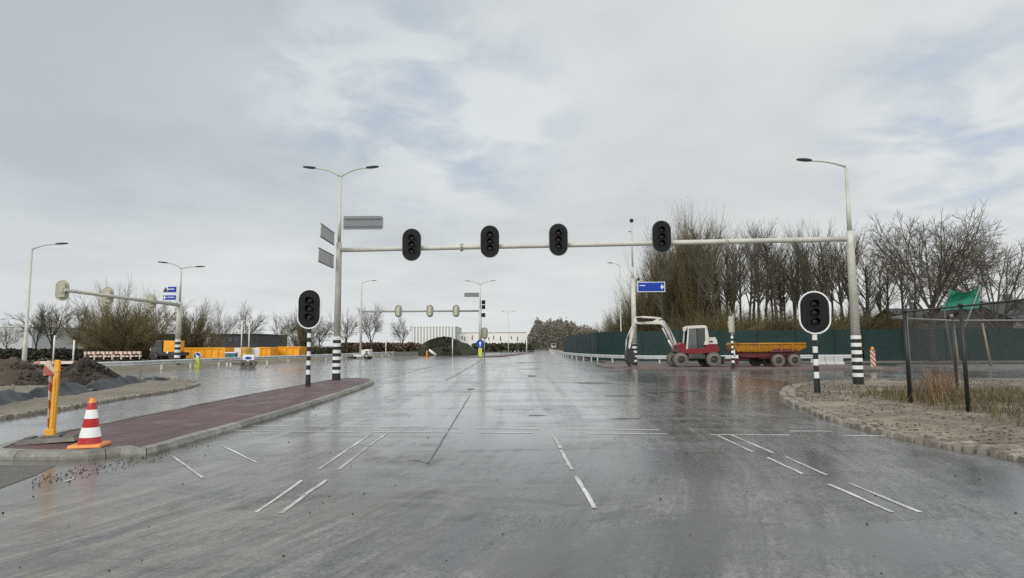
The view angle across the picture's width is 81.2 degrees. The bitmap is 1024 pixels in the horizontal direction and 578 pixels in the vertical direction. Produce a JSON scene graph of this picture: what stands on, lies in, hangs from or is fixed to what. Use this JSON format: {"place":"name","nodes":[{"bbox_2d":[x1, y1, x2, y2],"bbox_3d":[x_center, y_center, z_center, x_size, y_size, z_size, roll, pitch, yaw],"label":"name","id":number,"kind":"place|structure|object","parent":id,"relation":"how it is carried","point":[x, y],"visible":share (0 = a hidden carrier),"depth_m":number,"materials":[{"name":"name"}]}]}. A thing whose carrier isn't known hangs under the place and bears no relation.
{"place":"outdoors","nodes":[
{"label":"outdoors","id":0,"kind":"place"},
{"bbox_2d":[0,380,192,414],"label":"verge","id":1,"kind":"structure","parent":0,"point":[35,403],"depth_m":20.64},
{"bbox_2d":[0,389,33,405],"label":"plastic sheet","id":2,"kind":"object","parent":1,"relation":"on","point":[7,396],"visible":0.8,"depth_m":17.53,"materials":[{"name":"plastic"}]},
{"bbox_2d":[0,356,48,385],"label":"earth heap","id":3,"kind":"object","parent":1,"relation":"on","point":[9,376],"visible":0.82,"depth_m":25.98,"materials":[{"name":"brown soil"}]},
{"bbox_2d":[29,382,92,397],"bbox_3d":[-15.533,3.426,20.470,1.083,0.442,3.697,1,-6,-14],"label":"plastic sheet","id":4,"kind":"object","parent":1,"relation":"on","point":[70,388],"visible":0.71,"depth_m":20.63,"materials":[{"name":"grey plastic"}]},
{"bbox_2d":[1,359,121,385],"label":"soil clods","id":5,"kind":"object","parent":1,"relation":"on","point":[44,380],"visible":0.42,"depth_m":26.24,"materials":[{"name":"brown soil"}]},
{"bbox_2d":[59,355,119,384],"bbox_3d":[-19.164,3.638,26.883,3.172,1.334,3.303,0,-5,0],"label":"earth heap","id":6,"kind":"object","parent":1,"relation":"on","point":[85,377],"visible":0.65,"depth_m":26.26,"materials":[{"name":"brown soil"}]},
{"bbox_2d":[0,377,199,419],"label":"cobble edging","id":7,"kind":"object","parent":1,"relation":"on","point":[195,383],"visible":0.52,"depth_m":17.95,"materials":[{"name":"grey stone"}]},
{"bbox_2d":[85,375,147,389],"bbox_3d":[-16.593,3.872,24.961,1.136,0.404,5.089,1,-5,-11],"label":"plastic sheet","id":8,"kind":"object","parent":1,"relation":"on","point":[104,384],"visible":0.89,"depth_m":24.34,"materials":[{"name":"grey plastic"}]},
{"bbox_2d":[39,353,390,372],"bbox_3d":[-28.467,7.842,66.949,15.968,0.700,59.660,-1,-5,7],"label":"road barrier","id":9,"kind":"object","parent":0,"point":[126,369],"depth_m":48.22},
{"bbox_2d":[149,340,188,359],"bbox_3d":[-33.694,5.997,58.741,2.950,1.916,1.995,0,-5,0],"label":"site truck","id":10,"kind":"object","parent":9,"relation":"on","point":[163,349],"visible":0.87,"depth_m":57.94,"materials":[{"name":"orange metal"}]},
{"bbox_2d":[184,347,235,357],"bbox_3d":[-31.763,6.707,62.814,4.395,1.103,2.460,0,-5,0],"label":"orange container","id":11,"kind":"object","parent":9,"relation":"on","point":[217,352],"visible":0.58,"depth_m":61.66,"materials":[{"name":"metal"}]},
{"bbox_2d":[279,346,306,355],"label":"orange skip","id":12,"kind":"object","parent":9,"relation":"on","point":[301,350],"visible":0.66,"depth_m":67.65,"materials":[{"name":"paint"}]},
{"bbox_2d":[276,314,329,354],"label":"bush","id":13,"kind":"object","parent":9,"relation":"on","point":[301,332],"visible":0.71,"depth_m":89.32,"materials":[{"name":"brown plant"}]},
{"bbox_2d":[318,309,359,352],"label":"bare tree","id":14,"kind":"object","parent":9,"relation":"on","point":[347,327],"visible":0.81,"depth_m":94.29,"materials":[{"name":"grey plant"}]},
{"bbox_2d":[5,346,887,367],"bbox_3d":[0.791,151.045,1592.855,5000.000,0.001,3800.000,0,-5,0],"label":"ground","id":15,"kind":"structure","parent":0,"point":[32,361],"depth_m":80.08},
{"bbox_2d":[18,302,58,359],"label":"bare tree","id":16,"kind":"object","parent":15,"relation":"on","point":[40,323],"visible":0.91,"depth_m":77.29,"materials":[{"name":"brown plant"}]},
{"bbox_2d":[0,297,81,358],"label":"bare tree","id":17,"kind":"object","parent":15,"relation":"on","point":[53,333],"visible":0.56,"depth_m":79.67,"materials":[{"name":"brown plant"}]},
{"bbox_2d":[0,326,91,349],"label":"warehouse","id":18,"kind":"structure","parent":15,"relation":"on","point":[43,343],"depth_m":209.92,"materials":[{"name":"grey metal"}]},
{"bbox_2d":[45,302,91,360],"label":"bare tree","id":19,"kind":"object","parent":15,"relation":"on","point":[57,320],"visible":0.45,"depth_m":76.98,"materials":[{"name":"brown plant"}]},
{"bbox_2d":[0,347,168,360],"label":"hedge","id":20,"kind":"object","parent":15,"relation":"on","point":[64,353],"visible":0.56,"depth_m":70.53,"materials":[{"name":"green plant"}]},
{"bbox_2d":[60,296,143,361],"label":"bush","id":21,"kind":"object","parent":15,"relation":"on","point":[87,348],"visible":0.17,"depth_m":66.97,"materials":[{"name":"brown plant"}]},
{"bbox_2d":[33,276,193,360],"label":"bush","id":22,"kind":"object","parent":15,"relation":"on","point":[105,330],"visible":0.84,"depth_m":65.17,"materials":[{"name":"brown plant"}]},
{"bbox_2d":[79,293,182,360],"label":"bush","id":23,"kind":"object","parent":15,"relation":"on","point":[146,348],"visible":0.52,"depth_m":66.04,"materials":[{"name":"brown plant"}]},
{"bbox_2d":[169,300,236,358],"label":"bush","id":24,"kind":"object","parent":15,"relation":"on","point":[199,336],"visible":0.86,"depth_m":71.09,"materials":[{"name":"brown plant"}]},
{"bbox_2d":[205,302,241,345],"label":"bare tree","id":25,"kind":"object","parent":15,"relation":"on","point":[230,328],"visible":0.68,"depth_m":91.99,"materials":[{"name":"grey plant"}]},
{"bbox_2d":[211,334,286,346],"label":"office building","id":26,"kind":"structure","parent":15,"relation":"on","point":[268,340],"depth_m":111.69,"materials":[{"name":"black glass"}]},
{"bbox_2d":[235,301,268,346],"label":"bare tree","id":27,"kind":"object","parent":15,"relation":"on","point":[251,325],"visible":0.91,"depth_m":85.57,"materials":[{"name":"grey plant"}]},
{"bbox_2d":[267,307,298,355],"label":"bare tree","id":28,"kind":"object","parent":15,"relation":"on","point":[284,327],"visible":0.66,"depth_m":94.73,"materials":[{"name":"brown plant"}]},
{"bbox_2d":[354,303,384,351],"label":"bare tree","id":29,"kind":"object","parent":15,"relation":"on","point":[372,322],"visible":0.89,"depth_m":97.63,"materials":[{"name":"grey plant"}]},
{"bbox_2d":[341,341,419,353],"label":"hedge","id":30,"kind":"object","parent":15,"relation":"on","point":[390,347],"visible":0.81,"depth_m":100.33,"materials":[{"name":"brown plant"}]},
{"bbox_2d":[411,326,461,343],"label":"warehouse","id":31,"kind":"structure","parent":15,"relation":"on","point":[421,334],"depth_m":261.25,"materials":[{"name":"white metal"}]},
{"bbox_2d":[411,336,482,355],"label":"earth mound","id":32,"kind":"object","parent":15,"relation":"on","point":[465,349],"visible":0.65,"depth_m":99.72,"materials":[{"name":"black soil"}]},
{"bbox_2d":[457,332,526,345],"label":"warehouse","id":33,"kind":"structure","parent":15,"relation":"on","point":[469,338],"depth_m":269.10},
{"bbox_2d":[471,342,534,351],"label":"hedge","id":34,"kind":"object","parent":15,"relation":"on","point":[501,346],"visible":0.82,"depth_m":150.24,"materials":[{"name":"green plant"}]},
{"bbox_2d":[525,317,596,348],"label":"distant wood","id":35,"kind":"object","parent":15,"relation":"on","point":[546,335],"visible":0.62,"depth_m":237.75,"materials":[{"name":"brown plant"}]},
{"bbox_2d":[706,221,760,312],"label":"bare tree","id":36,"kind":"object","parent":15,"relation":"on","point":[739,282],"visible":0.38,"depth_m":78.27,"materials":[{"name":"brown plant"}]},
{"bbox_2d":[731,220,759,313],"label":"bare tree","id":37,"kind":"object","parent":15,"relation":"on","point":[740,287],"visible":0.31,"depth_m":81.15,"materials":[{"name":"brown plant"}]},
{"bbox_2d":[729,220,781,318],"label":"bare tree","id":38,"kind":"object","parent":15,"relation":"on","point":[754,302],"visible":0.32,"depth_m":80.80,"materials":[{"name":"brown plant"}]},
{"bbox_2d":[746,220,789,319],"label":"bare tree","id":39,"kind":"object","parent":15,"relation":"on","point":[767,299],"visible":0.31,"depth_m":76.06,"materials":[{"name":"brown plant"}]},
{"bbox_2d":[765,234,796,318],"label":"bare tree","id":40,"kind":"object","parent":15,"relation":"on","point":[782,302],"visible":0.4,"depth_m":77.28,"materials":[{"name":"brown plant"}]},
{"bbox_2d":[779,226,804,312],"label":"bare tree","id":41,"kind":"object","parent":15,"relation":"on","point":[788,277],"visible":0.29,"depth_m":76.72,"materials":[{"name":"brown plant"}]},
{"bbox_2d":[873,302,928,328],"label":"barn","id":42,"kind":"structure","parent":15,"relation":"on","point":[893,310],"depth_m":77.05,"materials":[{"name":"brick"}]},
{"bbox_2d":[779,378,1023,462],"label":"cobble edging","id":43,"kind":"object","parent":15,"relation":"on","point":[787,394],"visible":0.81,"depth_m":10.66,"materials":[{"name":"grey stone"}]},
{"bbox_2d":[0,348,1023,577],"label":"road","id":44,"kind":"structure","parent":0,"point":[457,506],"depth_m":6.89,"materials":[{"name":"grey asphalt"}]},
{"bbox_2d":[0,465,55,487],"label":"gravel strip","id":45,"kind":"object","parent":44,"relation":"on","point":[10,474],"visible":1,"depth_m":7.92,"materials":[{"name":"grey gravel"}]},
{"bbox_2d":[22,242,67,360],"bbox_3d":[-26.196,1.128,33.500,1.963,7.581,0.300,0,-5,-8],"label":"street lamp","id":46,"kind":"object","parent":44,"relation":"on","point":[24,349],"visible":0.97,"depth_m":33.34,"materials":[{"name":"grey metal"}]},
{"bbox_2d":[55,261,204,364],"bbox_3d":[-25.655,1.493,40.620,3.013,8.177,12.444,0,-5,0],"label":"signal gantry","id":47,"kind":"object","parent":44,"relation":"on","point":[63,290],"visible":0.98,"depth_m":42.88,"materials":[{"name":"grey metal"}]},
{"bbox_2d":[0,378,373,459],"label":"island kerb","id":48,"kind":"structure","parent":44,"relation":"on","point":[128,451],"depth_m":9.85,"materials":[{"name":"concrete"}]},
{"bbox_2d":[4,378,369,448],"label":"traffic island","id":49,"kind":"structure","parent":48,"relation":"on","point":[148,429],"depth_m":13.14,"materials":[{"name":"red brick"}]},
{"bbox_2d":[14,360,79,444],"bbox_3d":[-7.569,1.846,9.851,0.850,1.347,0.390,1,-6,-14],"label":"guide beacon","id":50,"kind":"object","parent":49,"relation":"on","point":[52,372],"visible":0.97,"depth_m":9.77,"materials":[{"name":"yellow plastic"}]},
{"bbox_2d":[66,398,111,448],"bbox_3d":[-6.611,2.088,9.387,0.454,0.748,0.454,1,-6,-14],"label":"traffic cone","id":51,"kind":"object","parent":49,"relation":"on","point":[90,436],"visible":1,"depth_m":9.29,"materials":[{"name":"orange plastic"}]},
{"bbox_2d":[297,289,321,385],"bbox_3d":[-7.925,1.875,23.272,0.663,3.783,0.694,-5,-7,42],"label":"traffic light","id":52,"kind":"object","parent":49,"relation":"on","point":[309,301],"visible":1,"depth_m":23.33,"materials":[{"name":"black paint"}]},
{"bbox_2d":[98,351,394,369],"bbox_3d":[-22.075,7.649,66.532,1.954,0.720,58.791,-1,-5,8],"label":"guardrail","id":53,"kind":"object","parent":44,"relation":"on","point":[142,363],"visible":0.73,"depth_m":48.27,"materials":[{"name":"metal"}]},
{"bbox_2d":[466,353,530,357],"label":"island","id":54,"kind":"structure","parent":44,"relation":"on","point":[503,355],"depth_m":89.54,"materials":[{"name":"concrete"}]},
{"bbox_2d":[359,280,495,352],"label":"signal gantry","id":55,"kind":"object","parent":54,"relation":"on","point":[429,311],"visible":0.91,"depth_m":82.28,"materials":[{"name":"grey metal"}]},
{"bbox_2d":[0,0,1023,345],"label":"sky","id":56,"kind":"structure","parent":0,"point":[135,135],"materials":[{"name":"grey"}]},
{"bbox_2d":[595,364,905,369],"bbox_3d":[15.716,5.495,42.292,19.809,0.130,6.489,-1,-5,11],"label":"paved strip","id":57,"kind":"object","parent":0,"point":[724,366],"visible":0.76,"depth_m":40.45,"materials":[{"name":"grey concrete"}]},
{"bbox_2d":[628,218,664,364],"bbox_3d":[10.119,0.149,44.702,2.627,11.023,0.380,0,-5,0],"label":"sensor mast","id":58,"kind":"object","parent":57,"relation":"on","point":[650,286],"visible":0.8,"depth_m":44.59,"materials":[{"name":"grey metal"}]},
{"bbox_2d":[624,316,724,366],"bbox_3d":[11.093,3.607,41.304,6.440,3.530,2.260,0,-5,0],"label":"excavator","id":59,"kind":"object","parent":57,"relation":"on","point":[700,345],"visible":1,"depth_m":40.43,"materials":[{"name":"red metal"}]},
{"bbox_2d":[728,313,736,366],"bbox_3d":[14.623,3.369,39.392,0.637,3.574,0.631,4,-7,-36],"label":"traffic light","id":60,"kind":"object","parent":57,"relation":"on","point":[732,323],"visible":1,"depth_m":39.31,"materials":[{"name":"black paint"}]},
{"bbox_2d":[725,343,805,366],"bbox_3d":[16.753,4.500,41.023,6.183,1.644,2.140,0,-5,0],"label":"tipper trailer","id":61,"kind":"object","parent":57,"relation":"on","point":[773,354],"visible":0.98,"depth_m":40.27,"materials":[{"name":"metal"}]},
{"bbox_2d":[593,358,1023,363],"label":"verge strip","id":62,"kind":"object","parent":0,"point":[802,362],"visible":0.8,"depth_m":53.51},
{"bbox_2d":[613,274,655,330],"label":"bush","id":63,"kind":"object","parent":62,"relation":"on","point":[640,327],"visible":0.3,"depth_m":72.42,"materials":[{"name":"brown plant"}]},
{"bbox_2d":[616,252,676,330],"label":"bush","id":64,"kind":"object","parent":62,"relation":"on","point":[653,302],"visible":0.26,"depth_m":72.30,"materials":[{"name":"brown plant"}]},
{"bbox_2d":[622,226,692,330],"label":"bush","id":65,"kind":"object","parent":62,"relation":"on","point":[658,315],"visible":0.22,"depth_m":71.38,"materials":[{"name":"brown plant"}]},
{"bbox_2d":[639,233,681,330],"bbox_3d":[15.486,0.674,63.318,4.569,13.812,4.622,2,-6,-27],"label":"bare tree","id":66,"kind":"object","parent":62,"relation":"on","point":[660,298],"visible":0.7,"depth_m":63.09,"materials":[{"name":"brown plant"}]},
{"bbox_2d":[646,226,690,330],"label":"bare tree","id":67,"kind":"object","parent":62,"relation":"on","point":[672,296],"visible":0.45,"depth_m":70.08,"materials":[{"name":"brown plant"}]},
{"bbox_2d":[640,197,719,330],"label":"bush","id":68,"kind":"object","parent":62,"relation":"on","point":[681,312],"visible":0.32,"depth_m":70.57,"materials":[{"name":"brown plant"}]},
{"bbox_2d":[642,201,734,329],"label":"bush","id":69,"kind":"object","parent":62,"relation":"on","point":[694,293],"visible":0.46,"depth_m":69.40,"materials":[{"name":"brown plant"}]},
{"bbox_2d":[679,228,712,319],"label":"bare tree","id":70,"kind":"object","parent":62,"relation":"on","point":[697,257],"visible":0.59,"depth_m":68.65,"materials":[{"name":"brown plant"}]},
{"bbox_2d":[677,217,723,322],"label":"bare tree","id":71,"kind":"object","parent":62,"relation":"on","point":[698,295],"visible":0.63,"depth_m":68.47,"materials":[{"name":"brown plant"}]},
{"bbox_2d":[550,349,851,362],"bbox_3d":[10.201,10.409,97.568,18.961,0.680,99.706,1,-5,-12],"label":"guardrail","id":72,"kind":"object","parent":62,"relation":"on","point":[560,353],"visible":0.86,"depth_m":54.62,"materials":[{"name":"metal"}]},
{"bbox_2d":[563,329,850,360],"bbox_3d":[12.283,7.463,78.680,19.089,3.000,56.661,2,-6,-24],"label":"screen fence","id":73,"kind":"object","parent":62,"relation":"on","point":[830,342],"visible":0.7,"depth_m":58.09,"materials":[{"name":"green fabric"}]},
{"bbox_2d":[685,218,731,330],"bbox_3d":[20.577,-0.133,62.795,5.459,15.277,5.026,-1,-5,12],"label":"bare tree","id":74,"kind":"object","parent":62,"relation":"on","point":[712,302],"visible":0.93,"depth_m":62.74,"materials":[{"name":"brown plant"}]},
{"bbox_2d":[664,307,757,330],"bbox_3d":[20.918,4.809,66.016,16.396,5.975,14.694,-2,-6,22],"label":"bush","id":75,"kind":"object","parent":62,"relation":"on","point":[676,329],"visible":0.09,"depth_m":64.78,"materials":[{"name":"brown plant"}]},
{"bbox_2d":[701,263,738,327],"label":"bush","id":76,"kind":"object","parent":62,"relation":"on","point":[718,304],"visible":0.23,"depth_m":69.11,"materials":[{"name":"brown plant"}]},
{"bbox_2d":[702,219,743,317],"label":"bare tree","id":77,"kind":"object","parent":62,"relation":"on","point":[727,280],"visible":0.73,"depth_m":68.70,"materials":[{"name":"brown plant"}]},
{"bbox_2d":[669,298,787,331],"bbox_3d":[22.625,4.137,63.377,13.982,6.822,12.530,-3,-6,30],"label":"bush","id":78,"kind":"object","parent":62,"relation":"on","point":[738,325],"visible":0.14,"depth_m":61.74,"materials":[{"name":"brown plant"}]},
{"bbox_2d":[728,221,771,329],"bbox_3d":[25.573,-0.102,64.037,4.846,15.403,3.830,-1,-5,9],"label":"bare tree","id":79,"kind":"object","parent":62,"relation":"on","point":[752,283],"visible":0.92,"depth_m":64.10,"materials":[{"name":"brown plant"}]},
{"bbox_2d":[743,224,775,329],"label":"bare tree","id":80,"kind":"object","parent":62,"relation":"on","point":[759,295],"visible":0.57,"depth_m":67.48,"materials":[{"name":"brown plant"}]},
{"bbox_2d":[741,218,792,324],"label":"bare tree","id":81,"kind":"object","parent":62,"relation":"on","point":[773,292],"visible":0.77,"depth_m":67.33,"materials":[{"name":"brown plant"}]},
{"bbox_2d":[781,236,814,319],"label":"bare tree","id":82,"kind":"object","parent":62,"relation":"on","point":[795,296],"visible":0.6,"depth_m":73.43,"materials":[{"name":"brown plant"}]},
{"bbox_2d":[782,221,817,293],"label":"bare tree","id":83,"kind":"object","parent":62,"relation":"on","point":[795,246],"visible":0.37,"depth_m":72.17,"materials":[{"name":"brown plant"}]},
{"bbox_2d":[789,232,823,291],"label":"bare tree","id":84,"kind":"object","parent":62,"relation":"on","point":[809,284],"visible":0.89,"depth_m":66.76,"materials":[{"name":"brown plant"}]},
{"bbox_2d":[785,230,833,302],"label":"bare tree","id":85,"kind":"object","parent":62,"relation":"on","point":[806,270],"visible":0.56,"depth_m":70.47,"materials":[{"name":"brown plant"}]},
{"bbox_2d":[801,218,837,292],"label":"bare tree","id":86,"kind":"object","parent":62,"relation":"on","point":[823,246],"visible":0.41,"depth_m":72.73,"materials":[{"name":"brown plant"}]},
{"bbox_2d":[748,302,896,352],"bbox_3d":[32.339,3.993,61.999,13.637,7.226,13.776,4,-7,-41],"label":"bush","id":87,"kind":"object","parent":62,"relation":"on","point":[842,326],"visible":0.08,"depth_m":60.92,"materials":[{"name":"brown plant"}]},
{"bbox_2d":[800,216,846,298],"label":"bare tree","id":88,"kind":"object","parent":62,"relation":"on","point":[822,263],"visible":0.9,"depth_m":66.16,"materials":[{"name":"brown plant"}]},
{"bbox_2d":[813,227,845,312],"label":"bare tree","id":89,"kind":"object","parent":62,"relation":"on","point":[828,281],"visible":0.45,"depth_m":72.79,"materials":[{"name":"brown plant"}]},
{"bbox_2d":[824,221,877,294],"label":"bare tree","id":90,"kind":"object","parent":62,"relation":"on","point":[859,254],"visible":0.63,"depth_m":65.74,"materials":[{"name":"brown plant"}]},
{"bbox_2d":[831,232,870,310],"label":"bare tree","id":91,"kind":"object","parent":62,"relation":"on","point":[844,269],"visible":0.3,"depth_m":68.24,"materials":[{"name":"brown plant"}]},
{"bbox_2d":[846,245,883,357],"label":"bare tree","id":92,"kind":"object","parent":62,"relation":"on","point":[874,287],"visible":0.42,"depth_m":67.61,"materials":[{"name":"brown plant"}]},
{"bbox_2d":[841,238,894,328],"bbox_3d":[36.937,0.694,61.523,5.522,13.194,5.997,-2,-6,21],"label":"bare tree","id":93,"kind":"object","parent":62,"relation":"on","point":[867,298],"visible":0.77,"depth_m":61.91,"materials":[{"name":"brown plant"}]},
{"bbox_2d":[872,243,911,328],"bbox_3d":[39.821,0.996,63.023,4.109,12.830,3.955,0,-5,-4],"label":"bare tree","id":94,"kind":"object","parent":62,"relation":"on","point":[887,299],"visible":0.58,"depth_m":63.06,"materials":[{"name":"brown plant"}]},
{"bbox_2d":[831,300,955,355],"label":"bush","id":95,"kind":"object","parent":62,"relation":"on","point":[875,318],"visible":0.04,"depth_m":65.16,"materials":[{"name":"brown plant"}]},
{"bbox_2d":[857,197,1015,361],"bbox_3d":[36.912,-0.594,51.475,14.256,14.005,12.150,4,-7,-39],"label":"bare tree","id":96,"kind":"object","parent":62,"relation":"on","point":[937,290],"visible":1,"depth_m":50.72,"materials":[{"name":"brown plant"}]},
{"bbox_2d":[863,328,1023,360],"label":"screen fence","id":97,"kind":"object","parent":62,"relation":"on","point":[887,344],"visible":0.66,"depth_m":55.78,"materials":[{"name":"green fabric"}]},
{"bbox_2d":[912,218,1023,327],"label":"bare tree","id":98,"kind":"object","parent":62,"relation":"on","point":[1013,283],"visible":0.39,"depth_m":56.20,"materials":[{"name":"brown plant"}]},
{"bbox_2d":[938,294,1023,328],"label":"house","id":99,"kind":"structure","parent":62,"relation":"on","point":[974,316],"depth_m":63.73,"materials":[{"name":"brick"}]},
{"bbox_2d":[795,378,1023,450],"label":"verge","id":100,"kind":"structure","parent":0,"point":[886,415],"depth_m":13.21,"materials":[{"name":"beige gravel"}]},
{"bbox_2d":[303,158,863,383],"bbox_3d":[1.833,-1.065,25.835,23.824,10.104,2.730,-1,-5,6],"label":"signal gantry","id":101,"kind":"object","parent":100,"relation":"on","point":[411,248],"visible":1,"depth_m":25.65,"materials":[{"name":"grey metal"}]},
{"bbox_2d":[798,291,830,392],"bbox_3d":[9.680,1.669,19.024,0.717,3.228,0.670,3,-6,-29],"label":"traffic light","id":102,"kind":"object","parent":100,"relation":"on","point":[814,310],"visible":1,"depth_m":19.06,"materials":[{"name":"black paint"}]},
{"bbox_2d":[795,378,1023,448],"bbox_3d":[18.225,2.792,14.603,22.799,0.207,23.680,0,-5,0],"label":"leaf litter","id":103,"kind":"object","parent":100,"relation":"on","point":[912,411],"visible":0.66,"depth_m":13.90,"materials":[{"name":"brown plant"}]},
{"bbox_2d":[848,383,1023,425],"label":"dry grass","id":104,"kind":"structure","parent":100,"relation":"on","point":[892,393],"depth_m":15.58,"materials":[{"name":"plant"}]},
{"bbox_2d":[902,355,982,411],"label":"tall weeds","id":105,"kind":"object","parent":100,"relation":"on","point":[947,387],"visible":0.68,"depth_m":16.35,"materials":[{"name":"green plant"}]},
{"bbox_2d":[891,299,1023,418],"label":"wire fence","id":106,"kind":"object","parent":100,"relation":"on","point":[963,342],"visible":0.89,"depth_m":14.49,"materials":[{"name":"black metal"}]},
{"bbox_2d":[896,364,1023,368],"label":"pavement","id":107,"kind":"structure","parent":0,"point":[983,366],"depth_m":39.19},
{"bbox_2d":[941,286,991,365],"bbox_3d":[30.440,2.545,40.236,2.862,5.445,0.886,0,-5,0],"label":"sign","id":108,"kind":"object","parent":107,"relation":"on","point":[954,298],"visible":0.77,"depth_m":40.33,"materials":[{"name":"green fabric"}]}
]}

